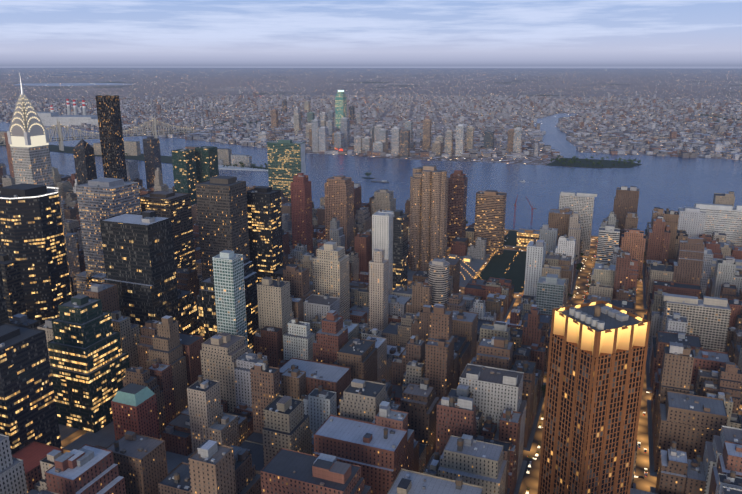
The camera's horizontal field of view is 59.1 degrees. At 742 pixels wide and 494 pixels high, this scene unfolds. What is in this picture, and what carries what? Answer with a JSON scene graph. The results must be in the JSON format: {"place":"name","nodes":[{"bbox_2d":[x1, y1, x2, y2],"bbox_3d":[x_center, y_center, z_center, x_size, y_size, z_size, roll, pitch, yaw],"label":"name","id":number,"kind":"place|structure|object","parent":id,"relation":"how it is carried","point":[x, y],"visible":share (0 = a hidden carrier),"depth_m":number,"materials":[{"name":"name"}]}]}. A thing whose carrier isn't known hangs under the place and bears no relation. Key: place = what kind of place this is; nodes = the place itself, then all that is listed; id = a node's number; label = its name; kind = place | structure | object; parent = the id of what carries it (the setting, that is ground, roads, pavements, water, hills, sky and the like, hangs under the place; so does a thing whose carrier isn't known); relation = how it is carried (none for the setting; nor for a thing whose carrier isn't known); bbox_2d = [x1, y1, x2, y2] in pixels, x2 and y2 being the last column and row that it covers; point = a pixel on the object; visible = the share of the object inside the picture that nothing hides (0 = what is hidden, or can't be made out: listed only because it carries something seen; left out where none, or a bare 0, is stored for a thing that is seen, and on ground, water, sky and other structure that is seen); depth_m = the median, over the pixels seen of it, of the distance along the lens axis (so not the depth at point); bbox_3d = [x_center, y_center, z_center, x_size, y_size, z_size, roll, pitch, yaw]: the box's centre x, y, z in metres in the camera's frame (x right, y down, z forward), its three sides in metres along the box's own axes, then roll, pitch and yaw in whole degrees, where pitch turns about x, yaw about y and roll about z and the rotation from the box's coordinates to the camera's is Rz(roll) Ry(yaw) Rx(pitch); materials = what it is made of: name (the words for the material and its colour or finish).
{"place":"outdoors","nodes":[
{"label":"outdoors","id":0,"kind":"place"},
{"bbox_2d":[15,83,133,85],"bbox_3d":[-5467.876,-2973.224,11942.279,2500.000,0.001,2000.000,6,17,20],"label":"flushing bay","id":1,"kind":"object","parent":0,"point":[57,84],"visible":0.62,"depth_m":11726.21,"materials":[{"name":"liquid"}]},
{"bbox_2d":[0,142,264,168],"bbox_3d":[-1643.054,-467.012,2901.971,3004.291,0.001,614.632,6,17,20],"label":"island","id":2,"kind":"structure","parent":0,"point":[164,159],"depth_m":2430.73,"materials":[{"name":"grey concrete"}]},
{"bbox_2d":[0,131,267,170],"bbox_3d":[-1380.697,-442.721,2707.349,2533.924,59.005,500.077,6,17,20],"label":"island buildings","id":3,"kind":"structure","parent":2,"relation":"on","point":[225,156],"depth_m":2216.73,"materials":[{"name":"concrete"}]},
{"bbox_2d":[0,68,741,167],"bbox_3d":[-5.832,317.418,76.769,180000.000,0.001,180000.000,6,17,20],"label":"ground","id":4,"kind":"structure","parent":0,"point":[529,82],"depth_m":10605.15,"materials":[{"name":"grey"}]},
{"bbox_2d":[0,254,26,317],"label":"dark tower","id":5,"kind":"structure","parent":4,"relation":"on","point":[12,284],"depth_m":697.45,"materials":[{"name":"glass"}]},
{"bbox_2d":[0,434,27,493],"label":"building","id":6,"kind":"structure","parent":4,"relation":"on","point":[12,476],"depth_m":422.71,"materials":[{"name":"concrete"}]},
{"bbox_2d":[0,266,40,328],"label":"building","id":7,"kind":"structure","parent":4,"relation":"on","point":[21,320],"depth_m":652.70,"materials":[{"name":"concrete"}]},
{"bbox_2d":[0,323,61,453],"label":"office tower","id":8,"kind":"structure","parent":4,"relation":"on","point":[28,413],"depth_m":516.81,"materials":[{"name":"black glass"}]},
{"bbox_2d":[0,183,71,324],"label":"skyscraper","id":9,"kind":"structure","parent":4,"relation":"on","point":[32,239],"depth_m":706.49,"materials":[{"name":"black glass"}]},
{"bbox_2d":[12,441,62,491],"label":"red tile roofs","id":10,"kind":"structure","parent":4,"relation":"on","point":[32,454],"depth_m":499.49,"materials":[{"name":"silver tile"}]},
{"bbox_2d":[7,72,80,294],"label":"art deco skyscraper","id":11,"kind":"structure","parent":4,"relation":"on","point":[28,137],"depth_m":877.86,"materials":[{"name":"silver metal"}]},
{"bbox_2d":[56,173,75,198],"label":"city buildings","id":12,"kind":"structure","parent":4,"relation":"on","point":[65,188],"depth_m":1608.65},
{"bbox_2d":[37,99,97,125],"bbox_3d":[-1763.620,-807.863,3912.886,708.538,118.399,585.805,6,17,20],"label":"power plant","id":13,"kind":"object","parent":4,"relation":"on","point":[52,117],"visible":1,"depth_m":3662.42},
{"bbox_2d":[64,203,78,219],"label":"city buildings","id":14,"kind":"structure","parent":4,"relation":"on","point":[71,212],"depth_m":1306.68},
{"bbox_2d":[77,230,84,271],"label":"building","id":15,"kind":"structure","parent":4,"relation":"on","point":[81,254],"depth_m":1027.72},
{"bbox_2d":[73,139,96,184],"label":"skyscraper","id":16,"kind":"structure","parent":4,"relation":"on","point":[84,159],"depth_m":1445.87,"materials":[{"name":"black glass"}]},
{"bbox_2d":[47,294,129,432],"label":"green glass office","id":17,"kind":"structure","parent":4,"relation":"on","point":[89,361],"depth_m":601.20,"materials":[{"name":"glass"}]},
{"bbox_2d":[37,283,139,440],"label":"building","id":18,"kind":"structure","parent":4,"relation":"on","point":[106,294],"depth_m":661.27,"materials":[{"name":"concrete"}]},
{"bbox_2d":[26,431,167,493],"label":"city buildings","id":19,"kind":"structure","parent":4,"relation":"on","point":[129,462],"depth_m":437.23,"materials":[{"name":"brick"}]},
{"bbox_2d":[75,178,141,294],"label":"skyscraper","id":20,"kind":"structure","parent":4,"relation":"on","point":[98,199],"depth_m":863.28,"materials":[{"name":"silver metal"}]},
{"bbox_2d":[95,95,126,180],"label":"skyscraper","id":21,"kind":"structure","parent":4,"relation":"on","point":[111,134],"depth_m":1455.35,"materials":[{"name":"black glass"}]},
{"bbox_2d":[63,315,203,450],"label":"building","id":22,"kind":"structure","parent":4,"relation":"on","point":[168,371],"depth_m":609.52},
{"bbox_2d":[111,393,159,439],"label":"brick building","id":23,"kind":"structure","parent":4,"relation":"on","point":[141,418],"depth_m":542.93,"materials":[{"name":"brick"}]},
{"bbox_2d":[112,383,154,406],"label":"building roof","id":24,"kind":"structure","parent":23,"relation":"on","point":[132,394],"depth_m":540.25,"materials":[{"name":"metal"}]},
{"bbox_2d":[126,160,147,189],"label":"office building","id":25,"kind":"structure","parent":4,"relation":"on","point":[133,175],"depth_m":1596.90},
{"bbox_2d":[100,210,199,335],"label":"skyscraper","id":26,"kind":"structure","parent":4,"relation":"on","point":[139,259],"depth_m":702.15,"materials":[{"name":"glass"}]},
{"bbox_2d":[143,137,162,189],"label":"skyscraper","id":27,"kind":"structure","parent":4,"relation":"on","point":[152,153],"depth_m":1633.23,"materials":[{"name":"brown glass"}]},
{"bbox_2d":[154,167,174,191],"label":"building","id":28,"kind":"structure","parent":4,"relation":"on","point":[159,185],"depth_m":1491.17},
{"bbox_2d":[140,191,195,269],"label":"skyscraper","id":29,"kind":"structure","parent":4,"relation":"on","point":[175,207],"depth_m":917.40,"materials":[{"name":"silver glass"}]},
{"bbox_2d":[172,148,196,204],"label":"skyscraper","id":30,"kind":"structure","parent":4,"relation":"on","point":[184,170],"depth_m":1379.16,"materials":[{"name":"green glass"}]},
{"bbox_2d":[176,259,201,302],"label":"building","id":31,"kind":"structure","parent":4,"relation":"on","point":[189,278],"depth_m":893.13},
{"bbox_2d":[193,220,200,260],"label":"building","id":32,"kind":"structure","parent":4,"relation":"on","point":[196,241],"depth_m":1046.67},
{"bbox_2d":[195,146,218,182],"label":"skyscraper","id":33,"kind":"structure","parent":4,"relation":"on","point":[206,157],"depth_m":1420.62,"materials":[{"name":"green glass"}]},
{"bbox_2d":[158,440,261,493],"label":"city building","id":34,"kind":"structure","parent":4,"relation":"on","point":[212,467],"depth_m":410.89,"materials":[{"name":"concrete"}]},
{"bbox_2d":[161,332,266,473],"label":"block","id":35,"kind":"structure","parent":4,"relation":"on","point":[219,409],"depth_m":578.02,"materials":[{"name":"concrete"}]},
{"bbox_2d":[195,176,249,279],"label":"dark grid tower","id":36,"kind":"structure","parent":4,"relation":"on","point":[222,210],"depth_m":842.73,"materials":[{"name":"black metal"}]},
{"bbox_2d":[197,255,258,352],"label":"skyscraper","id":37,"kind":"structure","parent":4,"relation":"on","point":[206,306],"depth_m":733.98,"materials":[{"name":"glass"}]},
{"bbox_2d":[212,250,247,343],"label":"skyscraper","id":38,"kind":"structure","parent":4,"relation":"on","point":[228,273],"depth_m":663.96,"materials":[{"name":"glass"}]},
{"bbox_2d":[247,186,285,282],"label":"black glass tower","id":39,"kind":"structure","parent":4,"relation":"on","point":[265,228],"depth_m":897.45,"materials":[{"name":"glass"}]},
{"bbox_2d":[267,139,305,201],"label":"skyscraper","id":40,"kind":"structure","parent":4,"relation":"on","point":[286,160],"depth_m":1519.23,"materials":[{"name":"green glass"}]},
{"bbox_2d":[238,357,351,474],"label":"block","id":41,"kind":"structure","parent":4,"relation":"on","point":[295,403],"depth_m":548.50,"materials":[{"name":"concrete"}]},
{"bbox_2d":[282,229,308,266],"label":"city buildings","id":42,"kind":"structure","parent":4,"relation":"on","point":[297,254],"depth_m":1029.65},
{"bbox_2d":[253,262,339,367],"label":"city block","id":43,"kind":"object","parent":4,"relation":"on","point":[293,309],"visible":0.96,"depth_m":704.04,"materials":[{"name":"concrete"}]},
{"bbox_2d":[290,173,312,252],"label":"skyscraper","id":44,"kind":"structure","parent":4,"relation":"on","point":[301,202],"depth_m":1088.40,"materials":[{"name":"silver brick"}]},
{"bbox_2d":[282,205,324,253],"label":"city buildings","id":45,"kind":"structure","parent":4,"relation":"on","point":[318,222],"depth_m":1262.97,"materials":[{"name":"concrete"}]},
{"bbox_2d":[261,448,370,493],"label":"city building","id":46,"kind":"structure","parent":4,"relation":"on","point":[285,471],"depth_m":405.88,"materials":[{"name":"brick"}]},
{"bbox_2d":[312,119,320,151],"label":"tower","id":47,"kind":"structure","parent":4,"relation":"on","point":[316,124],"depth_m":2539.05,"materials":[{"name":"grey concrete"}]},
{"bbox_2d":[318,126,328,151],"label":"tower","id":48,"kind":"structure","parent":4,"relation":"on","point":[323,138],"depth_m":2519.31,"materials":[{"name":"silver metal"}]},
{"bbox_2d":[295,217,358,289],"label":"city buildings","id":49,"kind":"structure","parent":4,"relation":"on","point":[336,233],"depth_m":1007.26,"materials":[{"name":"concrete"}]},
{"bbox_2d":[312,241,349,320],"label":"building","id":50,"kind":"structure","parent":4,"relation":"on","point":[330,260],"depth_m":798.01,"materials":[{"name":"silver brick"}]},
{"bbox_2d":[324,175,353,249],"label":"skyscraper","id":51,"kind":"structure","parent":4,"relation":"on","point":[339,197],"depth_m":1116.54,"materials":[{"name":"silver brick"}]},
{"bbox_2d":[335,90,346,128],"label":"skyscraper","id":52,"kind":"structure","parent":4,"relation":"on","point":[340,104],"depth_m":3487.08,"materials":[{"name":"green glass"}]},
{"bbox_2d":[313,183,370,255],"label":"city buildings","id":53,"kind":"structure","parent":4,"relation":"on","point":[362,218],"depth_m":1257.03,"materials":[{"name":"concrete"}]},
{"bbox_2d":[340,117,349,145],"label":"tower","id":54,"kind":"structure","parent":4,"relation":"on","point":[344,123],"depth_m":2746.36,"materials":[{"name":"grey concrete"}]},
{"bbox_2d":[313,310,405,382],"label":"city block","id":55,"kind":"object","parent":4,"relation":"on","point":[362,350],"visible":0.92,"depth_m":646.52,"materials":[{"name":"brick"}]},
{"bbox_2d":[0,107,741,159],"bbox_3d":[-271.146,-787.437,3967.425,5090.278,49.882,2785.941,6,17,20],"label":"distant city buildings","id":56,"kind":"structure","parent":4,"relation":"on","point":[717,132],"depth_m":3276.30,"materials":[{"name":"concrete"}]},
{"bbox_2d":[0,96,741,115],"bbox_3d":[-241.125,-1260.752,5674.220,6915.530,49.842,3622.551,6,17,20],"label":"queens blocks","id":57,"kind":"structure","parent":4,"relation":"on","point":[477,109],"depth_m":5258.29,"materials":[{"name":"concrete"}]},
{"bbox_2d":[6,70,741,124],"bbox_3d":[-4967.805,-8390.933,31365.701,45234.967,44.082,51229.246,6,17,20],"label":"boulevard lamps","id":58,"kind":"object","parent":4,"relation":"on","point":[383,91],"visible":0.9,"depth_m":9809.73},
{"bbox_2d":[313,378,438,493],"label":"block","id":59,"kind":"structure","parent":4,"relation":"on","point":[377,433],"depth_m":495.05,"materials":[{"name":"brick"}]},
{"bbox_2d":[345,209,409,272],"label":"city buildings","id":60,"kind":"structure","parent":4,"relation":"on","point":[362,247],"depth_m":1056.86,"materials":[{"name":"brick"}]},
{"bbox_2d":[369,249,388,330],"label":"skyscraper","id":61,"kind":"structure","parent":4,"relation":"on","point":[378,287],"depth_m":798.70,"materials":[{"name":"concrete"}]},
{"bbox_2d":[350,271,409,326],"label":"city buildings","id":62,"kind":"structure","parent":4,"relation":"on","point":[359,299],"depth_m":874.39,"materials":[{"name":"concrete"}]},
{"bbox_2d":[372,211,393,294],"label":"white slab tower","id":63,"kind":"structure","parent":4,"relation":"on","point":[382,230],"depth_m":894.70,"materials":[{"name":"concrete"}]},
{"bbox_2d":[372,189,395,213],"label":"high-rise building","id":64,"kind":"structure","parent":4,"relation":"on","point":[383,199],"depth_m":1316.88,"materials":[{"name":"beige concrete"}]},
{"bbox_2d":[32,92,738,100],"bbox_3d":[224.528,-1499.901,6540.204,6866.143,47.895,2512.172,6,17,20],"label":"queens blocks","id":65,"kind":"structure","parent":4,"relation":"on","point":[294,97],"depth_m":6694.81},
{"bbox_2d":[391,126,400,154],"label":"tower","id":66,"kind":"structure","parent":4,"relation":"on","point":[395,142],"depth_m":2460.07,"materials":[{"name":"silver concrete"}]},
{"bbox_2d":[393,210,407,289],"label":"dark slab tower","id":67,"kind":"structure","parent":4,"relation":"on","point":[400,246],"depth_m":912.17,"materials":[{"name":"glass"}]},
{"bbox_2d":[400,129,409,156],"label":"tower","id":68,"kind":"structure","parent":4,"relation":"on","point":[404,142],"depth_m":2408.60,"materials":[{"name":"silver metal"}]},
{"bbox_2d":[381,256,461,346],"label":"city buildings","id":69,"kind":"structure","parent":4,"relation":"on","point":[406,304],"depth_m":832.44,"materials":[{"name":"concrete"}]},
{"bbox_2d":[422,119,431,150],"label":"tower","id":70,"kind":"structure","parent":4,"relation":"on","point":[427,123],"depth_m":2594.11,"materials":[{"name":"brown brick"}]},
{"bbox_2d":[409,165,448,270],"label":"skyscraper","id":71,"kind":"structure","parent":4,"relation":"on","point":[428,212],"depth_m":1049.86,"materials":[{"name":"brown brick"}]},
{"bbox_2d":[391,304,477,402],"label":"city block","id":72,"kind":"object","parent":4,"relation":"on","point":[439,352],"visible":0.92,"depth_m":622.30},
{"bbox_2d":[387,468,482,493],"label":"city building","id":73,"kind":"structure","parent":4,"relation":"on","point":[408,482],"depth_m":390.07,"materials":[{"name":"concrete"}]},
{"bbox_2d":[428,258,449,308],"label":"high-rise building","id":74,"kind":"structure","parent":4,"relation":"on","point":[438,275],"depth_m":839.76,"materials":[{"name":"grey concrete"}]},
{"bbox_2d":[444,130,453,155],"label":"tower","id":75,"kind":"structure","parent":4,"relation":"on","point":[449,142],"depth_m":2431.66,"materials":[{"name":"beige metal"}]},
{"bbox_2d":[455,124,464,155],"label":"tower","id":76,"kind":"structure","parent":4,"relation":"on","point":[460,140],"depth_m":2426.55,"materials":[{"name":"silver metal"}]},
{"bbox_2d":[446,235,490,286],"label":"city buildings","id":77,"kind":"structure","parent":4,"relation":"on","point":[460,248],"depth_m":1140.40,"materials":[{"name":"concrete"}]},
{"bbox_2d":[423,363,526,493],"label":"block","id":78,"kind":"structure","parent":4,"relation":"on","point":[480,421],"depth_m":492.31,"materials":[{"name":"concrete"}]},
{"bbox_2d":[444,277,515,354],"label":"city buildings","id":79,"kind":"structure","parent":4,"relation":"on","point":[491,301],"depth_m":870.03,"materials":[{"name":"brick"}]},
{"bbox_2d":[484,130,494,150],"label":"tower","id":80,"kind":"structure","parent":4,"relation":"on","point":[488,138],"depth_m":2594.17,"materials":[{"name":"silver metal"}]},
{"bbox_2d":[474,190,506,254],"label":"high-rise building","id":81,"kind":"structure","parent":4,"relation":"on","point":[490,209],"depth_m":1160.54,"materials":[{"name":"brown brick"}]},
{"bbox_2d":[470,304,545,450],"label":"city block","id":82,"kind":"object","parent":4,"relation":"on","point":[502,345],"visible":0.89,"depth_m":616.53,"materials":[{"name":"brick"}]},
{"bbox_2d":[513,127,522,153],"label":"tower","id":83,"kind":"structure","parent":4,"relation":"on","point":[517,140],"depth_m":2458.02,"materials":[{"name":"silver metal"}]},
{"bbox_2d":[516,229,539,246],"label":"lit building","id":84,"kind":"structure","parent":4,"relation":"on","point":[525,237],"depth_m":1219.25,"materials":[{"name":"silver glass"}]},
{"bbox_2d":[507,239,569,373],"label":"city buildings","id":85,"kind":"structure","parent":4,"relation":"on","point":[537,267],"depth_m":890.73,"materials":[{"name":"concrete"}]},
{"bbox_2d":[536,273,565,319],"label":"high-rise building","id":86,"kind":"structure","parent":4,"relation":"on","point":[550,292],"depth_m":768.24,"materials":[{"name":"silver glass"}]},
{"bbox_2d":[539,207,582,299],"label":"city buildings","id":87,"kind":"structure","parent":4,"relation":"on","point":[560,233],"depth_m":1017.16,"materials":[{"name":"concrete"}]},
{"bbox_2d":[559,191,596,255],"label":"high-rise building","id":88,"kind":"structure","parent":4,"relation":"on","point":[582,204],"depth_m":1147.86,"materials":[{"name":"silver concrete"}]},
{"bbox_2d":[538,300,656,493],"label":"skyscraper","id":89,"kind":"structure","parent":4,"relation":"on","point":[597,356],"depth_m":429.16,"materials":[{"name":"brown brick"}]},
{"bbox_2d":[596,225,619,263],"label":"high-rise building","id":90,"kind":"structure","parent":4,"relation":"on","point":[608,238],"depth_m":993.79,"materials":[{"name":"grey concrete"}]},
{"bbox_2d":[587,251,638,314],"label":"city buildings","id":91,"kind":"structure","parent":4,"relation":"on","point":[615,284],"depth_m":833.89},
{"bbox_2d":[601,211,637,263],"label":"city buildings","id":92,"kind":"structure","parent":4,"relation":"on","point":[631,220],"depth_m":1083.12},
{"bbox_2d":[602,186,638,234],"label":"apartment tower","id":93,"kind":"structure","parent":4,"relation":"on","point":[626,199],"depth_m":1194.00,"materials":[{"name":"brick"}]},
{"bbox_2d":[620,228,645,278],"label":"high-rise building","id":94,"kind":"structure","parent":4,"relation":"on","point":[633,242],"depth_m":1032.21,"materials":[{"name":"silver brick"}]},
{"bbox_2d":[642,207,704,308],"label":"city buildings","id":95,"kind":"structure","parent":4,"relation":"on","point":[671,254],"depth_m":991.49,"materials":[{"name":"brick"}]},
{"bbox_2d":[644,280,712,389],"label":"city buildings","id":96,"kind":"structure","parent":4,"relation":"on","point":[675,331],"depth_m":726.07,"materials":[{"name":"concrete"}]},
{"bbox_2d":[677,206,705,237],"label":"high-rise building","id":97,"kind":"structure","parent":4,"relation":"on","point":[691,221],"depth_m":1144.73,"materials":[{"name":"white concrete"}]},
{"bbox_2d":[647,342,741,476],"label":"city block","id":98,"kind":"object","parent":4,"relation":"on","point":[693,404],"visible":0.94,"depth_m":552.63,"materials":[{"name":"brick"}]},
{"bbox_2d":[650,426,741,493],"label":"buildings","id":99,"kind":"structure","parent":4,"relation":"on","point":[717,469],"depth_m":481.26,"materials":[{"name":"concrete"}]},
{"bbox_2d":[661,293,730,351],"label":"apartment building","id":100,"kind":"structure","parent":4,"relation":"on","point":[708,318],"depth_m":724.99,"materials":[{"name":"concrete"}]},
{"bbox_2d":[699,191,735,245],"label":"city buildings","id":101,"kind":"structure","parent":4,"relation":"on","point":[725,198],"depth_m":1156.89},
{"bbox_2d":[694,203,741,246],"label":"large building","id":102,"kind":"structure","parent":4,"relation":"on","point":[726,219],"depth_m":1139.35,"materials":[{"name":"white concrete"}]},
{"bbox_2d":[703,238,741,297],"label":"city buildings","id":103,"kind":"structure","parent":4,"relation":"on","point":[726,254],"depth_m":875.39,"materials":[{"name":"concrete"}]},
{"bbox_2d":[720,283,741,404],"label":"city buildings","id":104,"kind":"structure","parent":4,"relation":"on","point":[733,346],"depth_m":744.88,"materials":[{"name":"brick"}]},
{"bbox_2d":[0,122,741,235],"bbox_3d":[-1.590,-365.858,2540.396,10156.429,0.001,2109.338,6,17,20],"label":"river","id":105,"kind":"structure","parent":0,"point":[671,183],"depth_m":1997.53,"materials":[{"name":"liquid"}]},
{"bbox_2d":[0,115,193,150],"bbox_3d":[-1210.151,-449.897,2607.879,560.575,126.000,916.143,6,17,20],"label":"bridge","id":106,"kind":"structure","parent":105,"relation":"on","point":[61,138],"depth_m":2739.28,"materials":[{"name":"metal"}]},
{"bbox_2d":[547,158,641,167],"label":"hunters point spit","id":107,"kind":"structure","parent":105,"relation":"in","point":[607,163],"depth_m":2234.09,"materials":[{"name":"green plant"}]},
{"bbox_2d":[0,0,741,67],"label":"sky","id":108,"kind":"structure","parent":0,"point":[33,33],"materials":[{"name":"blue"}]},
{"bbox_2d":[61,227,741,493],"bbox_3d":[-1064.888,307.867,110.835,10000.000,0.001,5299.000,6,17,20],"label":"manhattan roads","id":109,"kind":"structure","parent":0,"point":[530,480],"depth_m":614.53,"materials":[{"name":"asphalt"}]},
{"bbox_2d":[447,170,467,246],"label":"skyscraper","id":110,"kind":"structure","parent":0,"point":[457,202],"depth_m":1199.01,"materials":[{"name":"brown brick"}]},
{"bbox_2d":[477,250,526,292],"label":"park lawn","id":111,"kind":"structure","parent":0,"point":[497,266],"depth_m":1090.92,"materials":[{"name":"green plant"}]},
{"bbox_2d":[534,113,626,157],"bbox_3d":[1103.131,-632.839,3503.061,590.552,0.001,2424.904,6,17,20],"label":"creek","id":112,"kind":"structure","parent":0,"point":[554,137],"depth_m":2997.69,"materials":[{"name":"liquid"}]},
{"bbox_2d":[700,247,712,294],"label":"grey block","id":113,"kind":"structure","parent":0,"point":[707,265],"depth_m":954.99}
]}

